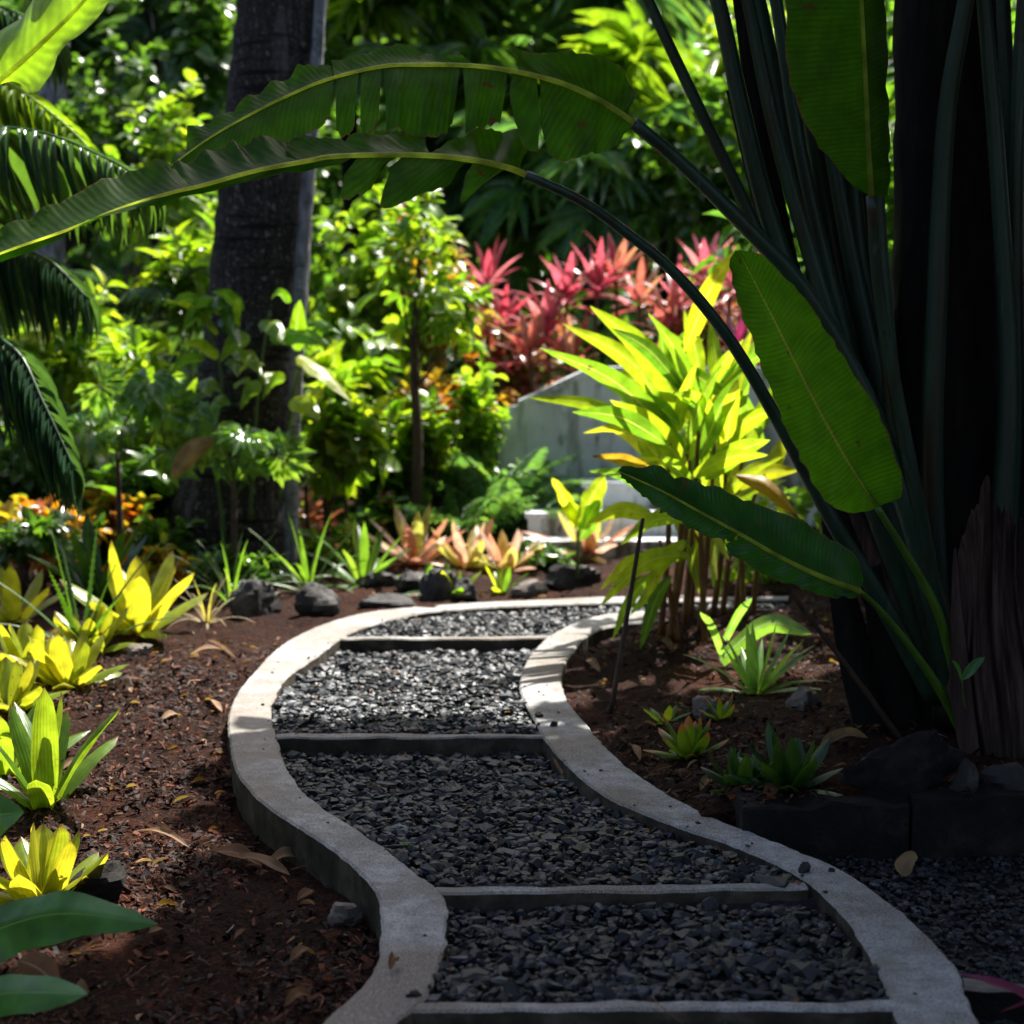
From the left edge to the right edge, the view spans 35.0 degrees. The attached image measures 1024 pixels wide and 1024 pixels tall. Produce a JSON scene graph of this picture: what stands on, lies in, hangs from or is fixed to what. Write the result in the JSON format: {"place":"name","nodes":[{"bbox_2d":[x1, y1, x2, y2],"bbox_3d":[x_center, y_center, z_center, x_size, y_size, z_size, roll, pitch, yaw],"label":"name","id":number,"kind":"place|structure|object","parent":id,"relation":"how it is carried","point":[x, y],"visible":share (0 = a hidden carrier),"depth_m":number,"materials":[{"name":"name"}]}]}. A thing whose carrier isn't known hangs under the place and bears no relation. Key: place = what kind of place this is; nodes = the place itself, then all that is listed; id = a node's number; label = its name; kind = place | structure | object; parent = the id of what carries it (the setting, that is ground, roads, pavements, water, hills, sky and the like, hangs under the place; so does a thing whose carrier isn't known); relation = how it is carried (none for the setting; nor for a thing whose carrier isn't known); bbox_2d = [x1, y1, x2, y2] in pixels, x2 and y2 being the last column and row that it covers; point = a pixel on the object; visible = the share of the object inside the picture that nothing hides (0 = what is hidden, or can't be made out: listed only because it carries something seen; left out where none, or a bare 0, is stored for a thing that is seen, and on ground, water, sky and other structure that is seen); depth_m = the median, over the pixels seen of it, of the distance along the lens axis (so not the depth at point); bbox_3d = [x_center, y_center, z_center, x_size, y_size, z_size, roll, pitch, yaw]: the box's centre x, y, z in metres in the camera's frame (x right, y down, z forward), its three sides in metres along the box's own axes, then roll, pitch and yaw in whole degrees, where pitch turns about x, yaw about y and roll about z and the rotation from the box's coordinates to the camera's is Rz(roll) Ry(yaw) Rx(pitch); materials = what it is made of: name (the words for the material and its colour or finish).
{"place":"outdoors","nodes":[
{"label":"outdoors","id":0,"kind":"place"},
{"bbox_2d":[0,0,1023,1023],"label":"ground","id":1,"kind":"structure","parent":0,"point":[264,633],"depth_m":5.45,"materials":[{"name":"soil"}]},
{"bbox_2d":[0,564,64,623],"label":"bromeliad","id":2,"kind":"object","parent":1,"relation":"on","point":[14,607],"visible":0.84,"depth_m":8.20,"materials":[{"name":"yellow plant"}]},
{"bbox_2d":[0,656,70,712],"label":"bromeliad","id":3,"kind":"object","parent":1,"relation":"on","point":[17,680],"visible":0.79,"depth_m":6.32,"materials":[{"name":"yellow plant"}]},
{"bbox_2d":[0,620,74,663],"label":"bromeliad","id":4,"kind":"object","parent":1,"relation":"on","point":[19,645],"visible":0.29,"depth_m":6.90,"materials":[{"name":"yellow plant"}]},
{"bbox_2d":[0,408,106,526],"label":"shrub","id":5,"kind":"object","parent":1,"relation":"on","point":[10,468],"visible":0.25,"depth_m":10.65,"materials":[{"name":"green plant"}]},
{"bbox_2d":[0,0,108,93],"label":"banana plant","id":6,"kind":"object","parent":1,"relation":"on","point":[37,37],"visible":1,"depth_m":6.03,"materials":[{"name":"green plant"}]},
{"bbox_2d":[0,823,108,905],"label":"bromeliad","id":7,"kind":"object","parent":1,"relation":"on","point":[41,862],"visible":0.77,"depth_m":4.36,"materials":[{"name":"yellow plant"}]},
{"bbox_2d":[0,505,108,587],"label":"ground cover","id":8,"kind":"object","parent":1,"relation":"on","point":[37,540],"visible":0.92,"depth_m":9.16,"materials":[{"name":"green plant"}]},
{"bbox_2d":[0,494,115,580],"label":"croton","id":9,"kind":"object","parent":1,"relation":"on","point":[9,509],"visible":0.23,"depth_m":9.61,"materials":[{"name":"orange plant"}]},
{"bbox_2d":[0,687,120,809],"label":"bromeliad","id":10,"kind":"object","parent":1,"relation":"on","point":[40,745],"visible":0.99,"depth_m":5.18,"materials":[{"name":"green plant"}]},
{"bbox_2d":[10,632,128,690],"bbox_3d":[-1.819,0.617,6.719,0.447,0.272,0.463,3,7,24],"label":"bromeliad","id":11,"kind":"object","parent":1,"relation":"on","point":[64,664],"visible":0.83,"depth_m":6.67,"materials":[{"name":"yellow plant"}]},
{"bbox_2d":[0,795,157,1016],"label":"broad leaf plant","id":12,"kind":"object","parent":1,"relation":"on","point":[38,984],"visible":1,"depth_m":3.73,"materials":[{"name":"plant"}]},
{"bbox_2d":[0,6,165,517],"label":"feather palm","id":13,"kind":"object","parent":1,"relation":"on","point":[50,153],"visible":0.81,"depth_m":6.98,"materials":[{"name":"green plant"}]},
{"bbox_2d":[25,511,154,601],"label":"spider plant","id":14,"kind":"object","parent":1,"relation":"on","point":[80,572],"visible":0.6,"depth_m":8.87,"materials":[{"name":"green plant"}]},
{"bbox_2d":[2,265,179,511],"bbox_3d":[-2.931,-0.707,11.122,1.248,1.982,1.237,0,6,0],"label":"shrub","id":15,"kind":"object","parent":1,"relation":"on","point":[70,364],"visible":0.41,"depth_m":10.94,"materials":[{"name":"green plant"}]},
{"bbox_2d":[0,521,182,642],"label":"spiky bromeliad","id":16,"kind":"object","parent":1,"relation":"on","point":[71,607],"visible":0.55,"depth_m":7.37,"materials":[{"name":"green plant"}]},
{"bbox_2d":[45,601,137,652],"bbox_3d":[-1.938,0.533,7.372,0.355,0.257,0.428,-6,8,-44],"label":"bromeliad","id":17,"kind":"object","parent":1,"relation":"on","point":[105,628],"visible":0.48,"depth_m":7.34,"materials":[{"name":"yellow plant"}]},
{"bbox_2d":[68,860,127,900],"bbox_3d":[-1.129,1.018,4.394,0.178,0.145,0.146,-2,6,-16],"label":"rock","id":18,"kind":"object","parent":1,"relation":"on","point":[107,880],"visible":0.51,"depth_m":4.35,"materials":[{"name":"stone"}]},
{"bbox_2d":[0,0,201,398],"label":"tree","id":19,"kind":"object","parent":1,"relation":"on","point":[108,263],"visible":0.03,"depth_m":20.17,"materials":[{"name":"green plant"}]},
{"bbox_2d":[0,259,209,451],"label":"tree fern","id":20,"kind":"object","parent":1,"relation":"on","point":[126,307],"visible":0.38,"depth_m":12.17,"materials":[{"name":"plant"}]},
{"bbox_2d":[69,472,162,551],"bbox_3d":[-2.481,0.081,10.032,0.603,0.657,0.562,2,6,19],"label":"croton","id":21,"kind":"object","parent":1,"relation":"on","point":[136,504],"visible":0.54,"depth_m":9.93,"materials":[{"name":"orange plant"}]},
{"bbox_2d":[56,433,178,566],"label":"shrub","id":22,"kind":"object","parent":1,"relation":"on","point":[147,480],"visible":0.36,"depth_m":10.16,"materials":[{"name":"green plant"}]},
{"bbox_2d":[16,0,224,361],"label":"tree","id":23,"kind":"object","parent":1,"relation":"on","point":[144,22],"visible":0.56,"depth_m":18.24,"materials":[{"name":"plant"}]},
{"bbox_2d":[60,540,208,638],"bbox_3d":[-1.757,0.365,7.750,0.654,0.488,0.733,-3,7,-27],"label":"bromeliad","id":24,"kind":"object","parent":1,"relation":"on","point":[142,600],"visible":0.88,"depth_m":7.72,"materials":[{"name":"yellow plant"}]},
{"bbox_2d":[53,29,217,420],"bbox_3d":[-3.633,-2.303,14.799,1.934,3.947,1.345,2,6,15],"label":"shrub","id":25,"kind":"object","parent":1,"relation":"on","point":[85,115],"visible":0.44,"depth_m":14.44,"materials":[{"name":"green plant"}]},
{"bbox_2d":[67,359,206,538],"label":"papaya plant","id":26,"kind":"object","parent":1,"relation":"on","point":[135,396],"visible":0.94,"depth_m":9.61,"materials":[{"name":"green plant"}]},
{"bbox_2d":[86,322,196,462],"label":"shrub","id":27,"kind":"object","parent":1,"relation":"on","point":[131,362],"visible":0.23,"depth_m":10.57,"materials":[{"name":"green plant"}]},
{"bbox_2d":[102,531,202,590],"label":"ground cover","id":28,"kind":"object","parent":1,"relation":"on","point":[154,561],"visible":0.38,"depth_m":9.10,"materials":[{"name":"green plant"}]},
{"bbox_2d":[95,68,217,368],"bbox_3d":[-2.623,-1.785,13.066,1.222,3.395,1.488,3,7,28],"label":"shrub","id":29,"kind":"object","parent":1,"relation":"on","point":[179,211],"visible":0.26,"depth_m":12.62,"materials":[{"name":"green plant"}]},
{"bbox_2d":[130,502,207,579],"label":"ground cover","id":30,"kind":"object","parent":1,"relation":"on","point":[159,527],"visible":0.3,"depth_m":9.74,"materials":[{"name":"green plant"}]},
{"bbox_2d":[130,210,214,380],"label":"shrub","id":31,"kind":"object","parent":1,"relation":"on","point":[176,240],"visible":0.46,"depth_m":11.86,"materials":[{"name":"green plant"}]},
{"bbox_2d":[159,0,235,258],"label":"shrub","id":32,"kind":"object","parent":1,"relation":"on","point":[203,49],"visible":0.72,"depth_m":15.28,"materials":[{"name":"green plant"}]},
{"bbox_2d":[11,6,432,354],"bbox_3d":[-3.884,-5.156,21.492,6.304,7.909,5.767,5,8,39],"label":"tree","id":33,"kind":"object","parent":1,"relation":"on","point":[328,176],"visible":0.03,"depth_m":21.37,"materials":[{"name":"green plant"}]},
{"bbox_2d":[185,542,283,592],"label":"ground cover","id":34,"kind":"object","parent":1,"relation":"on","point":[264,572],"visible":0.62,"depth_m":9.36,"materials":[{"name":"green plant"}]},
{"bbox_2d":[167,0,327,575],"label":"palm trunk","id":35,"kind":"object","parent":1,"relation":"on","point":[252,263],"visible":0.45,"depth_m":9.85,"materials":[{"name":"grey plant"}]},
{"bbox_2d":[166,288,351,539],"bbox_3d":[-1.466,-0.562,9.614,1.074,1.508,0.341,0,6,0],"label":"climbing vine","id":36,"kind":"object","parent":35,"relation":"attached to","point":[298,334],"visible":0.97,"depth_m":9.51,"materials":[{"name":"green plant"}]},
{"bbox_2d":[185,400,315,577],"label":"papaya plant","id":37,"kind":"object","parent":1,"relation":"on","point":[232,437],"visible":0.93,"depth_m":9.35,"materials":[{"name":"green plant"}]},
{"bbox_2d":[228,579,281,618],"bbox_3d":[-1.333,0.461,8.391,0.204,0.246,0.243,3,7,25],"label":"rock","id":38,"kind":"object","parent":1,"relation":"on","point":[255,598],"visible":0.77,"depth_m":8.31,"materials":[{"name":"stone"}]},
{"bbox_2d":[231,513,372,593],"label":"spider plant","id":39,"kind":"object","parent":1,"relation":"on","point":[306,576],"visible":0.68,"depth_m":9.28,"materials":[{"name":"green plant"}]},
{"bbox_2d":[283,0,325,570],"bbox_3d":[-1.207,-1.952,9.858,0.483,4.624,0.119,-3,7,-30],"label":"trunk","id":40,"kind":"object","parent":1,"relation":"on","point":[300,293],"visible":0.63,"depth_m":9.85,"materials":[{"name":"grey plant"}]},
{"bbox_2d":[294,581,340,615],"bbox_3d":[-1.000,0.471,8.362,0.233,0.230,0.215,0,6,0],"label":"rock","id":41,"kind":"object","parent":1,"relation":"on","point":[312,598],"visible":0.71,"depth_m":8.30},
{"bbox_2d":[297,519,373,570],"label":"ground cover","id":42,"kind":"object","parent":1,"relation":"on","point":[311,545],"visible":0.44,"depth_m":10.30,"materials":[{"name":"green plant"}]},
{"bbox_2d":[299,368,402,552],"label":"shrub","id":43,"kind":"object","parent":1,"relation":"on","point":[345,440],"visible":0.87,"depth_m":10.59,"materials":[{"name":"green plant"}]},
{"bbox_2d":[300,519,410,590],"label":"spider plant","id":44,"kind":"object","parent":1,"relation":"on","point":[364,565],"visible":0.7,"depth_m":9.47,"materials":[{"name":"green plant"}]},
{"bbox_2d":[300,292,411,508],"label":"shrub","id":45,"kind":"object","parent":1,"relation":"on","point":[375,381],"visible":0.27,"depth_m":11.81,"materials":[{"name":"green plant"}]},
{"bbox_2d":[225,0,494,333],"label":"fan palm","id":46,"kind":"object","parent":1,"relation":"on","point":[403,22],"visible":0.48,"depth_m":16.55,"materials":[{"name":"plant"}]},
{"bbox_2d":[297,426,427,542],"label":"shrub","id":47,"kind":"object","parent":1,"relation":"on","point":[393,482],"visible":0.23,"depth_m":11.36,"materials":[{"name":"green plant"}]},
{"bbox_2d":[307,183,453,432],"bbox_3d":[-1.128,-1.383,12.914,1.373,2.621,1.248,0,6,0],"label":"shrub","id":48,"kind":"object","parent":1,"relation":"on","point":[355,284],"visible":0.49,"depth_m":12.78,"materials":[{"name":"green plant"}]},
{"bbox_2d":[348,495,453,555],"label":"ground cover","id":49,"kind":"object","parent":1,"relation":"on","point":[362,513],"visible":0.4,"depth_m":10.97,"materials":[{"name":"green plant"}]},
{"bbox_2d":[275,733,543,759],"bbox_3d":[-0.355,0.889,5.772,0.993,0.203,0.061,0,6,0],"label":"step bar","id":50,"kind":"object","parent":1,"relation":"on","point":[395,744],"visible":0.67,"depth_m":5.74,"materials":[{"name":"concrete"}]},
{"bbox_2d":[361,502,469,566],"bbox_3d":[-0.651,0.166,10.259,0.709,0.458,0.825,2,6,20],"label":"bromeliad","id":51,"kind":"object","parent":1,"relation":"on","point":[414,537],"visible":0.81,"depth_m":10.19,"materials":[{"name":"orange plant"}]},
{"bbox_2d":[376,385,480,539],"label":"shrub","id":52,"kind":"object","parent":1,"relation":"on","point":[433,425],"visible":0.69,"depth_m":11.37,"materials":[{"name":"green plant"}]},
{"bbox_2d":[364,188,495,509],"bbox_3d":[-0.540,-0.939,10.886,0.876,2.529,0.896,0,6,0],"label":"slender tree","id":53,"kind":"object","parent":1,"relation":"on","point":[445,302],"visible":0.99,"depth_m":10.78,"materials":[{"name":"green plant"}]},
{"bbox_2d":[323,0,540,417],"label":"fan palm","id":54,"kind":"object","parent":1,"relation":"on","point":[466,21],"visible":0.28,"depth_m":16.52,"materials":[{"name":"green plant"}]},
{"bbox_2d":[375,203,503,396],"bbox_3d":[-0.551,-1.226,12.758,1.133,2.374,0.703,2,6,16],"label":"croton","id":55,"kind":"object","parent":1,"relation":"on","point":[489,317],"visible":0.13,"depth_m":12.57,"materials":[{"name":"green plant"}]},
{"bbox_2d":[340,635,548,655],"bbox_3d":[-0.324,0.688,7.667,1.065,0.202,0.066,0,6,-1],"label":"step bar","id":56,"kind":"object","parent":1,"relation":"on","point":[397,643],"visible":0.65,"depth_m":7.63,"materials":[{"name":"concrete"}]},
{"bbox_2d":[390,342,519,421],"bbox_3d":[-0.431,-0.627,12.316,0.992,1.357,0.751,0,6,0],"label":"croton","id":57,"kind":"object","parent":1,"relation":"on","point":[442,388],"visible":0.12,"depth_m":12.14,"materials":[{"name":"orange plant"}]},
{"bbox_2d":[414,518,511,568],"bbox_3d":[-0.287,0.214,10.165,0.662,0.355,0.638,0,6,0],"label":"bromeliad","id":58,"kind":"object","parent":1,"relation":"on","point":[460,556],"visible":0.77,"depth_m":10.11,"materials":[{"name":"orange plant"}]},
{"bbox_2d":[399,488,537,541],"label":"fern","id":59,"kind":"object","parent":1,"relation":"on","point":[492,506],"visible":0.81,"depth_m":10.78,"materials":[{"name":"green plant"}]},
{"bbox_2d":[434,366,511,543],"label":"shrub","id":60,"kind":"object","parent":1,"relation":"on","point":[478,434],"visible":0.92,"depth_m":11.22,"materials":[{"name":"green plant"}]},
{"bbox_2d":[438,236,532,405],"bbox_3d":[-0.219,-1.115,12.888,0.836,2.191,0.928,3,7,24],"label":"cordyline","id":61,"kind":"object","parent":1,"relation":"on","point":[489,264],"visible":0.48,"depth_m":12.89,"materials":[{"name":"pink plant"}]},
{"bbox_2d":[364,125,624,403],"bbox_3d":[-0.051,-2.362,16.785,2.782,3.499,2.623,-4,7,-31],"label":"fan palm","id":62,"kind":"object","parent":1,"relation":"on","point":[451,192],"visible":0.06,"depth_m":15.99,"materials":[{"name":"plant"}]},
{"bbox_2d":[10,555,985,1020],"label":"leaf litter","id":63,"kind":"object","parent":1,"relation":"on","point":[304,891],"visible":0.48,"depth_m":5.37,"materials":[{"name":"plant"}]},
{"bbox_2d":[462,526,551,574],"bbox_3d":[-0.011,0.252,10.062,0.610,0.324,0.599,0,6,0],"label":"bromeliad","id":64,"kind":"object","parent":1,"relation":"on","point":[503,552],"visible":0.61,"depth_m":10.01,"materials":[{"name":"orange plant"}]},
{"bbox_2d":[422,447,592,533],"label":"fern","id":65,"kind":"object","parent":1,"relation":"on","point":[530,484],"visible":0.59,"depth_m":11.11,"materials":[{"name":"green plant"}]},
{"bbox_2d":[227,596,788,1023],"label":"path kerb","id":66,"kind":"structure","parent":1,"relation":"on","point":[402,907],"depth_m":4.67,"materials":[{"name":"concrete"}]},
{"bbox_2d":[0,0,1016,477],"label":"undergrowth","id":67,"kind":"object","parent":1,"relation":"on","point":[630,318],"visible":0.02,"depth_m":17.91,"materials":[{"name":"green plant"}]},
{"bbox_2d":[0,0,1023,759],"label":"travellers palm","id":68,"kind":"object","parent":1,"relation":"on","point":[924,330],"visible":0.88,"depth_m":5.29,"materials":[{"name":"green plant"}]},
{"bbox_2d":[461,303,578,406],"bbox_3d":[-0.029,-0.912,13.281,1.058,1.597,1.011,4,7,33],"label":"croton","id":69,"kind":"object","parent":1,"relation":"on","point":[517,382],"visible":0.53,"depth_m":13.08,"materials":[{"name":"red plant"}]},
{"bbox_2d":[484,304,602,392],"bbox_3d":[0.253,-0.713,12.116,0.961,1.670,0.777,0,6,0],"label":"cordyline","id":70,"kind":"object","parent":1,"relation":"on","point":[569,344],"visible":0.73,"depth_m":12.03,"materials":[{"name":"red plant"}]},
{"bbox_2d":[502,237,638,384],"bbox_3d":[0.445,-1.018,12.411,1.104,2.152,0.806,0,6,0],"label":"cordyline","id":71,"kind":"object","parent":1,"relation":"on","point":[595,271],"visible":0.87,"depth_m":12.33,"materials":[{"name":"red plant"}]},
{"bbox_2d":[541,564,600,589],"bbox_3d":[0.340,0.409,9.555,0.349,0.236,0.256,-2,6,-20],"label":"rock","id":72,"kind":"object","parent":1,"relation":"on","point":[558,576],"visible":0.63,"depth_m":9.46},
{"bbox_2d":[521,511,633,563],"bbox_3d":[0.467,0.157,10.626,0.769,0.430,0.724,4,7,31],"label":"bromeliad","id":73,"kind":"object","parent":1,"relation":"on","point":[589,545],"visible":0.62,"depth_m":10.53,"materials":[{"name":"orange plant"}]},
{"bbox_2d":[552,476,606,583],"bbox_3d":[0.384,0.111,9.352,0.313,0.654,0.178,0,6,0],"label":"banana sprout","id":74,"kind":"object","parent":1,"relation":"on","point":[588,509],"visible":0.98,"depth_m":9.31,"materials":[{"name":"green plant"}]},
{"bbox_2d":[449,98,722,364],"bbox_3d":[0.801,-2.312,15.891,3.100,3.679,2.549,-6,8,-43],"label":"fan palm","id":75,"kind":"object","parent":1,"relation":"on","point":[495,204],"visible":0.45,"depth_m":15.08,"materials":[{"name":"green plant"}]},
{"bbox_2d":[523,478,677,562],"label":"concrete steps","id":76,"kind":"structure","parent":1,"relation":"on","point":[617,491],"depth_m":10.87,"materials":[{"name":"concrete"}]},
{"bbox_2d":[404,366,816,534],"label":"concrete wall","id":77,"kind":"structure","parent":1,"relation":"on","point":[557,430],"depth_m":11.61,"materials":[{"name":"concrete"}]},
{"bbox_2d":[485,0,736,346],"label":"fan palm","id":78,"kind":"object","parent":1,"relation":"on","point":[549,24],"visible":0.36,"depth_m":17.50,"materials":[{"name":"green plant"}]},
{"bbox_2d":[436,882,807,916],"bbox_3d":[0.281,1.059,4.164,0.950,0.201,0.057,0,6,-2],"label":"step bar","id":79,"kind":"object","parent":1,"relation":"on","point":[506,899],"visible":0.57,"depth_m":4.13,"materials":[{"name":"concrete"}]},
{"bbox_2d":[587,224,664,365],"bbox_3d":[0.935,-1.179,12.952,0.773,2.198,1.008,0,6,0],"label":"cordyline","id":80,"kind":"object","parent":1,"relation":"on","point":[619,255],"visible":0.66,"depth_m":12.82,"materials":[{"name":"red plant"}]},
{"bbox_2d":[413,999,894,1023],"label":"step bar","id":81,"kind":"object","parent":1,"relation":"on","point":[619,1011],"visible":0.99,"depth_m":3.41,"materials":[{"name":"concrete"}]},
{"bbox_2d":[537,1,786,342],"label":"fan palm","id":82,"kind":"object","parent":1,"relation":"on","point":[632,46],"visible":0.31,"depth_m":15.52,"materials":[{"name":"plant"}]},
{"bbox_2d":[528,248,798,648],"bbox_3d":[0.786,-0.306,7.755,1.183,1.838,1.624,1,6,10],"label":"ginger plant","id":83,"kind":"object","parent":1,"relation":"on","point":[668,389],"visible":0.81,"depth_m":7.54,"materials":[{"name":"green plant"}]},
{"bbox_2d":[643,714,728,759],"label":"bromeliad","id":84,"kind":"object","parent":1,"relation":"on","point":[690,739],"visible":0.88,"depth_m":5.48,"materials":[{"name":"green plant"}]},
{"bbox_2d":[596,40,793,310],"bbox_3d":[1.686,-2.332,14.902,1.990,3.891,1.167,0,6,0],"label":"shrub","id":85,"kind":"object","parent":1,"relation":"on","point":[688,200],"visible":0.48,"depth_m":14.64,"materials":[{"name":"green plant"}]},
{"bbox_2d":[634,232,758,365],"bbox_3d":[1.465,-1.091,12.430,1.205,2.153,0.753,5,8,39],"label":"cordyline","id":86,"kind":"object","parent":1,"relation":"on","point":[703,252],"visible":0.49,"depth_m":12.35,"materials":[{"name":"red plant"}]},
{"bbox_2d":[701,746,772,794],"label":"bromeliad","id":87,"kind":"object","parent":1,"relation":"on","point":[744,767],"visible":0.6,"depth_m":4.89,"materials":[{"name":"green plant"}]},
{"bbox_2d":[519,608,977,1023],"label":"path kerb","id":88,"kind":"structure","parent":1,"relation":"on","point":[903,952],"depth_m":4.58,"materials":[{"name":"concrete"}]},
{"bbox_2d":[686,623,821,693],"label":"succulent","id":89,"kind":"object","parent":1,"relation":"on","point":[750,669],"visible":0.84,"depth_m":6.39,"materials":[{"name":"green plant"}]},
{"bbox_2d":[700,598,811,667],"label":"lily plant","id":90,"kind":"object","parent":1,"relation":"on","point":[764,625],"visible":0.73,"depth_m":6.86,"materials":[{"name":"green plant"}]},
{"bbox_2d":[728,722,842,796],"bbox_3d":[0.808,0.744,4.812,0.350,0.190,0.335,0,6,0],"label":"bromeliad","id":91,"kind":"object","parent":1,"relation":"on","point":[794,766],"visible":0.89,"depth_m":4.82,"materials":[{"name":"green plant"}]},
{"bbox_2d":[618,250,955,730],"bbox_3d":[0.935,0.012,4.927,1.457,1.582,0.146,-4,7,-31],"label":"banana shoot","id":92,"kind":"object","parent":1,"relation":"on","point":[834,425],"visible":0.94,"depth_m":4.87,"materials":[{"name":"green plant"}]},
{"bbox_2d":[732,789,909,862],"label":"wall block","id":93,"kind":"structure","parent":1,"relation":"on","point":[839,827],"depth_m":4.65,"materials":[{"name":"stone"}]},
{"bbox_2d":[692,0,1015,533],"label":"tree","id":94,"kind":"object","parent":1,"relation":"on","point":[803,502],"visible":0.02,"depth_m":9.36,"materials":[{"name":"green plant"}]},
{"bbox_2d":[840,730,964,808],"bbox_3d":[1.160,0.757,4.801,0.324,0.254,0.222,-3,7,-28],"label":"boulder","id":95,"kind":"object","parent":1,"relation":"on","point":[901,768],"visible":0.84,"depth_m":4.72,"materials":[{"name":"stone"}]},
{"bbox_2d":[816,853,1023,1023],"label":"gravel","id":96,"kind":"structure","parent":1,"relation":"on","point":[960,929],"depth_m":4.29,"materials":[{"name":"gravel"}]},
{"bbox_2d":[908,781,1023,863],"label":"wall block","id":97,"kind":"structure","parent":1,"relation":"on","point":[944,823],"depth_m":4.65,"materials":[{"name":"stone"}]},
{"bbox_2d":[962,978,1023,1023],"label":"edging bar","id":98,"kind":"object","parent":1,"relation":"on","point":[990,1002],"visible":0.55,"depth_m":3.54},
{"bbox_2d":[261,601,916,1023],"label":"gravel","id":99,"kind":"structure","parent":0,"point":[435,797],"depth_m":4.53,"materials":[{"name":"gravel"}]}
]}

